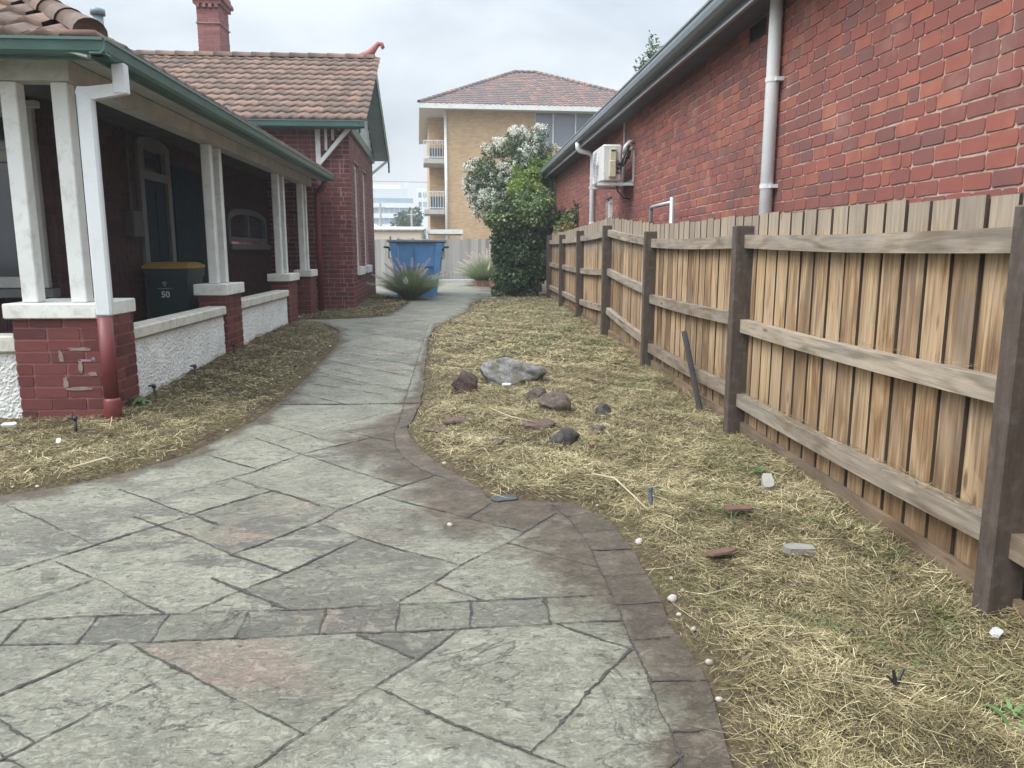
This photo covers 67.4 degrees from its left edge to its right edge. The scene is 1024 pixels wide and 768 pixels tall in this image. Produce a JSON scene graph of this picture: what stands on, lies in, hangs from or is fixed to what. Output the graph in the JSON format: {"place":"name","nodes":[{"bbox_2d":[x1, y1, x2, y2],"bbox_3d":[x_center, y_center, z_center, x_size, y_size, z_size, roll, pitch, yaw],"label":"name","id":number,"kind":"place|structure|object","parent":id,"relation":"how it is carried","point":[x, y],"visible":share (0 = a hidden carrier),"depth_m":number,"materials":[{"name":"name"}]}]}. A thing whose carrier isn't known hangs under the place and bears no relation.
{"place":"outdoors","nodes":[
{"label":"outdoors","id":0,"kind":"place"},
{"bbox_2d":[0,282,731,767],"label":"driveway","id":1,"kind":"structure","parent":0,"point":[514,676],"depth_m":2.66,"materials":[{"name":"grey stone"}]},
{"bbox_2d":[384,236,448,296],"bbox_3d":[-2.402,-3.032,19.775,1.600,1.480,2.021,-1,10,-4],"label":"skip bin","id":2,"kind":"object","parent":1,"relation":"on","point":[420,252],"visible":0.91,"depth_m":18.81,"materials":[{"name":"blue metal"}]},
{"bbox_2d":[491,495,517,502],"bbox_3d":[-0.040,0.583,3.878,0.140,0.029,0.069,-3,10,-17],"label":"slate piece","id":3,"kind":"object","parent":1,"relation":"on","point":[500,498],"visible":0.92,"depth_m":3.86,"materials":[{"name":"grey stone"}]},
{"bbox_2d":[59,0,707,213],"label":"sky","id":4,"kind":"structure","parent":0,"point":[433,47],"materials":[{"name":"white"}]},
{"bbox_2d":[367,257,449,299],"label":"fountain grass","id":5,"kind":"object","parent":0,"point":[413,285],"depth_m":17.67,"materials":[{"name":"green plant"}]},
{"bbox_2d":[0,273,1023,767],"bbox_3d":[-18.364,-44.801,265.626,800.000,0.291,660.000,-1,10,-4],"label":"ground","id":6,"kind":"structure","parent":0,"point":[624,527],"depth_m":4.18,"materials":[{"name":"brown plant"}]},
{"bbox_2d":[1,422,17,426],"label":"plastic scrap","id":7,"kind":"object","parent":6,"relation":"on","point":[9,424],"visible":1,"depth_m":5.24,"materials":[{"name":"white plastic"}]},
{"bbox_2d":[67,415,77,432],"bbox_3d":[-2.965,0.285,5.195,0.060,0.147,0.036,-1,10,-4],"label":"sprinkler","id":8,"kind":"object","parent":6,"relation":"on","point":[74,418],"visible":0.91,"depth_m":5.18,"materials":[{"name":"plastic"}]},
{"bbox_2d":[71,456,114,467],"bbox_3d":[-2.373,0.441,4.347,0.222,0.030,0.054,-8,12,-38],"label":"stick","id":9,"kind":"object","parent":6,"relation":"on","point":[92,461],"visible":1,"depth_m":4.35,"materials":[{"name":"beige wood"}]},
{"bbox_2d":[128,396,149,404],"bbox_3d":[-2.938,0.134,6.040,0.246,0.057,0.212,6,12,33],"label":"weed","id":10,"kind":"object","parent":6,"relation":"on","point":[137,399],"visible":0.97,"depth_m":6.03,"materials":[{"name":"green plant"}]},
{"bbox_2d":[148,384,155,395],"bbox_3d":[-2.964,0.072,6.338,0.060,0.147,0.036,-1,10,-4],"label":"sprinkler","id":11,"kind":"object","parent":6,"relation":"on","point":[153,386],"visible":0.91,"depth_m":6.32,"materials":[{"name":"plastic"}]},
{"bbox_2d":[141,262,204,317],"bbox_3d":[-3.889,-0.902,8.942,0.504,1.023,0.636,-1,10,-4],"label":"wheelie bin","id":12,"kind":"object","parent":6,"relation":"on","point":[170,287],"visible":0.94,"depth_m":8.65,"materials":[{"name":"black plastic"}]},
{"bbox_2d":[190,364,196,375],"bbox_3d":[-3.032,-0.115,7.318,0.060,0.147,0.036,-1,10,-4],"label":"sprinkler","id":13,"kind":"object","parent":6,"relation":"on","point":[194,366],"visible":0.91,"depth_m":7.31,"materials":[{"name":"plastic"}]},
{"bbox_2d":[0,0,389,421],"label":"brick house","id":14,"kind":"structure","parent":6,"relation":"on","point":[121,164],"depth_m":8.18,"materials":[{"name":"red brick"}]},
{"bbox_2d":[0,100,60,297],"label":"window","id":15,"kind":"structure","parent":14,"relation":"in","point":[10,285],"depth_m":6.85,"materials":[{"name":"white paint"}]},
{"bbox_2d":[144,180,169,262],"bbox_3d":[-4.262,-1.432,9.243,0.048,1.945,0.716,-1,10,-4],"label":"door","id":16,"kind":"structure","parent":14,"relation":"in","point":[155,192],"depth_m":9.19,"materials":[{"name":"blue paint"}]},
{"bbox_2d":[170,165,207,282],"bbox_3d":[-4.285,-1.743,10.291,0.040,2.180,1.090,-1,10,-4],"label":"screen door","id":17,"kind":"structure","parent":14,"relation":"in","point":[187,196],"depth_m":10.14,"materials":[{"name":"blue paint"}]},
{"bbox_2d":[225,208,270,249],"bbox_3d":[-4.477,-2.626,13.070,0.120,0.670,2.480,-1,10,-4],"label":"window","id":18,"kind":"structure","parent":14,"relation":"in","point":[242,225],"depth_m":12.89,"materials":[{"name":"grey paint"}]},
{"bbox_2d":[354,165,365,274],"bbox_3d":[-3.227,-3.424,15.992,0.195,2.255,1.030,-1,10,-5],"label":"window","id":19,"kind":"structure","parent":14,"relation":"in","point":[362,269],"depth_m":16.31,"materials":[{"name":"white paint"}]},
{"bbox_2d":[362,174,372,272],"bbox_3d":[-3.397,-3.726,17.733,0.195,2.255,1.080,-1,10,-5],"label":"window","id":20,"kind":"structure","parent":14,"relation":"in","point":[368,267],"depth_m":18.07,"materials":[{"name":"white paint"}]},
{"bbox_2d":[375,203,384,226],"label":"utility pole","id":21,"kind":"object","parent":6,"relation":"on","point":[380,213],"visible":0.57,"depth_m":77.42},
{"bbox_2d":[373,182,415,226],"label":"hospital building","id":22,"kind":"structure","parent":6,"relation":"on","point":[392,199],"depth_m":212.82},
{"bbox_2d":[374,218,396,223],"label":"window","id":23,"kind":"structure","parent":22,"relation":"in","point":[384,220],"depth_m":212.95,"materials":[{"name":"glass"}]},
{"bbox_2d":[373,198,412,223],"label":"window","id":24,"kind":"structure","parent":22,"relation":"in","point":[375,200],"depth_m":212.38,"materials":[{"name":"glass"}]},
{"bbox_2d":[374,208,412,212],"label":"window","id":25,"kind":"structure","parent":22,"relation":"in","point":[386,210],"depth_m":212.74,"materials":[{"name":"glass"}]},
{"bbox_2d":[374,227,426,274],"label":"garden shed","id":26,"kind":"structure","parent":6,"relation":"on","point":[415,233],"depth_m":33.15,"materials":[{"name":"beige metal"}]},
{"bbox_2d":[389,206,426,239],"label":"street tree","id":27,"kind":"object","parent":6,"relation":"on","point":[402,218],"visible":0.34,"depth_m":92.64,"materials":[{"name":"green plant"}]},
{"bbox_2d":[407,210,415,226],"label":"utility pole","id":28,"kind":"object","parent":6,"relation":"on","point":[411,214],"visible":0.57,"depth_m":79.63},
{"bbox_2d":[417,188,427,238],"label":"office building","id":29,"kind":"structure","parent":6,"relation":"on","point":[420,198],"depth_m":252.13,"materials":[{"name":"stone"}]},
{"bbox_2d":[376,279,473,281],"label":"concrete kerb","id":30,"kind":"structure","parent":6,"relation":"on","point":[456,280],"depth_m":28.02,"materials":[{"name":"grey concrete"}]},
{"bbox_2d":[424,426,446,432],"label":"rock","id":31,"kind":"object","parent":6,"relation":"on","point":[439,428],"visible":0.86,"depth_m":5.18,"materials":[{"name":"stone"}]},
{"bbox_2d":[427,229,462,239],"bbox_3d":[-3.208,-6.330,37.337,1.650,2.220,4.000,-1,10,-4],"label":"carport","id":32,"kind":"object","parent":6,"relation":"on","point":[444,232],"visible":0.57,"depth_m":35.22,"materials":[{"name":"white paint"}]},
{"bbox_2d":[442,416,468,423],"bbox_3d":[-0.396,0.257,5.383,0.188,0.060,0.109,-1,10,-4],"label":"rock","id":33,"kind":"object","parent":6,"relation":"on","point":[457,419],"visible":0.94,"depth_m":5.34,"materials":[{"name":"stone"}]},
{"bbox_2d":[374,238,545,280],"bbox_3d":[-3.564,-4.543,28.525,9.818,1.709,0.126,-1,10,-4],"label":"paling fence","id":34,"kind":"object","parent":6,"relation":"on","point":[448,265],"visible":0.2,"depth_m":28.51,"materials":[{"name":"grey wood"}]},
{"bbox_2d":[451,370,477,393],"bbox_3d":[-0.400,0.013,6.484,0.228,0.277,0.224,-1,10,-4],"label":"rock","id":35,"kind":"object","parent":6,"relation":"on","point":[467,381],"visible":0.77,"depth_m":6.40,"materials":[{"name":"stone"}]},
{"bbox_2d":[450,248,494,280],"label":"fountain grass","id":36,"kind":"object","parent":6,"relation":"on","point":[482,272],"depth_m":24.64,"materials":[{"name":"green plant"}]},
{"bbox_2d":[474,280,494,286],"bbox_3d":[-0.257,-2.792,22.254,0.827,0.232,5.465,-2,10,-12],"label":"brick edging","id":37,"kind":"object","parent":6,"relation":"on","point":[483,283],"visible":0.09,"depth_m":24.58,"materials":[{"name":"red brick"}]},
{"bbox_2d":[485,438,504,445],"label":"rock","id":38,"kind":"object","parent":6,"relation":"on","point":[499,441],"visible":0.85,"depth_m":4.80,"materials":[{"name":"beige stone"}]},
{"bbox_2d":[461,123,560,225],"bbox_3d":[0.069,-4.972,21.949,3.062,4.806,3.193,-1,10,-4],"label":"blossom tree","id":39,"kind":"object","parent":6,"relation":"on","point":[490,189],"visible":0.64,"depth_m":21.47,"materials":[{"name":"white plant"}]},
{"bbox_2d":[0,295,1023,767],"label":"dry grass clippings","id":40,"kind":"object","parent":6,"relation":"on","point":[976,625],"visible":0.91,"depth_m":3.24,"materials":[{"name":"beige plant"}]},
{"bbox_2d":[989,627,1003,638],"bbox_3d":[1.517,0.778,2.406,0.052,0.019,0.031,-9,13,-41],"label":"paper scrap","id":41,"kind":"object","parent":40,"relation":"on","point":[996,632],"visible":1,"depth_m":2.40,"materials":[{"name":"white paper"}]},
{"bbox_2d":[488,407,535,421],"bbox_3d":[-0.034,0.216,5.277,0.091,0.035,0.471,-9,13,-43],"label":"stick","id":42,"kind":"object","parent":6,"relation":"on","point":[511,416],"visible":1,"depth_m":5.18,"materials":[{"name":"beige wood"}]},
{"bbox_2d":[479,357,546,384],"bbox_3d":[0.014,-0.093,6.872,0.623,0.329,0.454,-1,10,-4],"label":"rock","id":43,"kind":"object","parent":6,"relation":"on","point":[504,370],"visible":0.81,"depth_m":6.70,"materials":[{"name":"grey stone"}]},
{"bbox_2d":[417,70,617,270],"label":"apartment building","id":44,"kind":"structure","parent":6,"relation":"on","point":[458,126],"depth_m":43.79,"materials":[{"name":"yellow brick"}]},
{"bbox_2d":[535,113,594,146],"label":"window","id":45,"kind":"structure","parent":44,"relation":"in","point":[562,127],"depth_m":43.94,"materials":[{"name":"grey glass"}]},
{"bbox_2d":[483,187,561,296],"bbox_3d":[0.373,-3.323,18.844,2.058,2.952,1.690,4,10,20],"label":"ivy hedge","id":46,"kind":"object","parent":6,"relation":"on","point":[520,225],"visible":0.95,"depth_m":18.46,"materials":[{"name":"green plant"}]},
{"bbox_2d":[35,297,1023,738],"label":"green grass regrowth","id":47,"kind":"object","parent":6,"relation":"on","point":[829,621],"depth_m":3.61,"materials":[{"name":"green plant"}]},
{"bbox_2d":[506,155,555,291],"bbox_3d":[0.602,-4.186,20.212,1.629,3.851,2.205,-1,10,-4],"label":"lime shrub","id":48,"kind":"object","parent":6,"relation":"on","point":[531,179],"visible":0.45,"depth_m":19.80,"materials":[{"name":"green plant"}]},
{"bbox_2d":[526,386,546,401],"bbox_3d":[0.198,0.077,6.059,0.140,0.125,0.158,8,12,37],"label":"rock","id":49,"kind":"object","parent":6,"relation":"on","point":[534,393],"visible":0.73,"depth_m":6.01,"materials":[{"name":"stone"}]},
{"bbox_2d":[521,419,554,430],"bbox_3d":[0.176,0.286,5.204,0.234,0.088,0.176,-1,10,-4],"label":"rock","id":50,"kind":"object","parent":6,"relation":"on","point":[549,423],"visible":0.77,"depth_m":5.14,"materials":[{"name":"stone"}]},
{"bbox_2d":[537,391,570,411],"bbox_3d":[0.318,0.141,5.752,0.253,0.169,0.191,-1,10,-4],"label":"rock","id":51,"kind":"object","parent":6,"relation":"on","point":[557,401],"visible":0.86,"depth_m":5.70,"materials":[{"name":"brown stone"}]},
{"bbox_2d":[550,427,579,446],"bbox_3d":[0.336,0.338,4.854,0.185,0.133,0.127,-1,10,-4],"label":"rock","id":52,"kind":"object","parent":6,"relation":"on","point":[567,436],"visible":0.93,"depth_m":4.80,"materials":[{"name":"grey stone"}]},
{"bbox_2d":[587,425,605,433],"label":"rock","id":53,"kind":"object","parent":6,"relation":"on","point":[597,427],"visible":0.77,"depth_m":5.07,"materials":[{"name":"grey stone"}]},
{"bbox_2d":[595,403,610,415],"bbox_3d":[0.674,0.196,5.667,0.126,0.106,0.115,-1,10,-4],"label":"rock","id":54,"kind":"object","parent":6,"relation":"on","point":[604,408],"visible":0.75,"depth_m":5.64,"materials":[{"name":"grey stone"}]},
{"bbox_2d":[592,473,647,509],"bbox_3d":[0.553,0.523,3.849,0.052,0.038,0.585,-4,10,-20],"label":"stick","id":55,"kind":"object","parent":6,"relation":"on","point":[622,485],"visible":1,"depth_m":3.88,"materials":[{"name":"beige wood"}]},
{"bbox_2d":[635,538,642,544],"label":"pebble","id":56,"kind":"object","parent":6,"relation":"on","point":[638,541],"visible":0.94,"depth_m":3.28,"materials":[{"name":"white stone"}]},
{"bbox_2d":[633,30,662,70],"bbox_3d":[5.080,-8.391,28.844,1.159,9.198,1.251,-7,12,-36],"label":"tall tree","id":57,"kind":"object","parent":6,"relation":"on","point":[649,54],"visible":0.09,"depth_m":28.10,"materials":[{"name":"green plant"}]},
{"bbox_2d":[647,486,653,504],"bbox_3d":[0.675,0.569,3.734,0.043,0.142,0.030,3,10,18],"label":"pipe stub","id":58,"kind":"object","parent":6,"relation":"on","point":[650,492],"visible":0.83,"depth_m":3.72,"materials":[{"name":"plastic"}]},
{"bbox_2d":[667,594,676,602],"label":"pebble","id":59,"kind":"object","parent":6,"relation":"on","point":[672,598],"visible":0.96,"depth_m":2.74,"materials":[{"name":"white stone"}]},
{"bbox_2d":[681,330,703,412],"bbox_3d":[1.404,-0.079,5.949,0.045,0.634,0.477,-1,10,-8],"label":"metal stake","id":60,"kind":"object","parent":6,"relation":"on","point":[698,401],"visible":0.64,"depth_m":5.96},
{"bbox_2d":[705,659,712,664],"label":"pebble","id":61,"kind":"object","parent":6,"relation":"on","point":[707,662],"visible":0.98,"depth_m":2.33,"materials":[{"name":"white stone"}]},
{"bbox_2d":[715,697,722,701],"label":"pebble","id":62,"kind":"object","parent":6,"relation":"on","point":[717,699],"visible":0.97,"depth_m":2.15,"materials":[{"name":"white stone"}]},
{"bbox_2d":[704,547,737,555],"bbox_3d":[0.836,0.669,3.062,0.137,0.022,0.069,-5,11,-28],"label":"fragment","id":63,"kind":"object","parent":6,"relation":"on","point":[723,551],"visible":1,"depth_m":3.05,"materials":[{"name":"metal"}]},
{"bbox_2d":[723,504,753,510],"bbox_3d":[1.043,0.569,3.539,0.138,0.015,0.049,-1,10,-7],"label":"brick fragment","id":64,"kind":"object","parent":6,"relation":"on","point":[740,507],"visible":1,"depth_m":3.53,"materials":[{"name":"brick"}]},
{"bbox_2d":[750,467,765,472],"bbox_3d":[1.349,0.477,4.198,0.105,0.031,0.083,3,10,17],"label":"weed","id":65,"kind":"object","parent":6,"relation":"on","point":[757,470],"visible":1,"depth_m":4.18,"materials":[{"name":"green plant"}]},
{"bbox_2d":[761,473,773,492],"bbox_3d":[1.319,0.509,3.957,0.061,0.083,0.115,2,10,10],"label":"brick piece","id":66,"kind":"object","parent":6,"relation":"on","point":[767,480],"visible":0.97,"depth_m":3.94,"materials":[{"name":"white stone"}]},
{"bbox_2d":[539,0,1023,227],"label":"brick house","id":67,"kind":"structure","parent":6,"relation":"on","point":[718,109],"depth_m":5.40,"materials":[{"name":"brick"}]},
{"bbox_2d":[608,198,612,217],"bbox_3d":[1.688,-2.616,12.837,0.050,0.970,0.600,-1,10,-4],"label":"window","id":68,"kind":"structure","parent":67,"relation":"in","point":[610,200],"depth_m":13.00,"materials":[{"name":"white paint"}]},
{"bbox_2d":[589,140,634,199],"bbox_3d":[1.457,-3.093,11.202,0.541,0.830,0.920,-1,10,-4],"label":"air conditioner","id":69,"kind":"object","parent":67,"relation":"attached to","point":[608,164],"visible":1,"depth_m":10.83,"materials":[{"name":"metal"}]},
{"bbox_2d":[649,197,674,222],"bbox_3d":[1.637,-1.130,8.567,0.049,1.800,0.938,-1,10,-4],"label":"pipe","id":70,"kind":"object","parent":67,"relation":"attached to","point":[671,202],"visible":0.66,"depth_m":8.03,"materials":[{"name":"metal"}]},
{"bbox_2d":[546,192,1023,626],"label":"paling fence","id":71,"kind":"object","parent":6,"relation":"on","point":[930,283],"visible":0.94,"depth_m":3.53,"materials":[{"name":"brown wood"}]},
{"bbox_2d":[782,543,815,554],"bbox_3d":[1.158,0.667,3.105,0.125,0.030,0.058,-1,10,-4],"label":"stone piece","id":72,"kind":"object","parent":6,"relation":"on","point":[800,548],"visible":1,"depth_m":3.09,"materials":[{"name":"grey stone"}]},
{"bbox_2d":[886,668,904,694],"bbox_3d":[1.081,0.833,2.158,0.064,0.076,0.020,-4,10,-20],"label":"cut stalk","id":73,"kind":"object","parent":6,"relation":"on","point":[894,680],"visible":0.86,"depth_m":2.15,"materials":[{"name":"plant"}]},
{"bbox_2d":[982,695,1023,735],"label":"weed","id":74,"kind":"object","parent":6,"relation":"on","point":[1017,709],"visible":1,"depth_m":2.01,"materials":[{"name":"green plant"}]}
]}

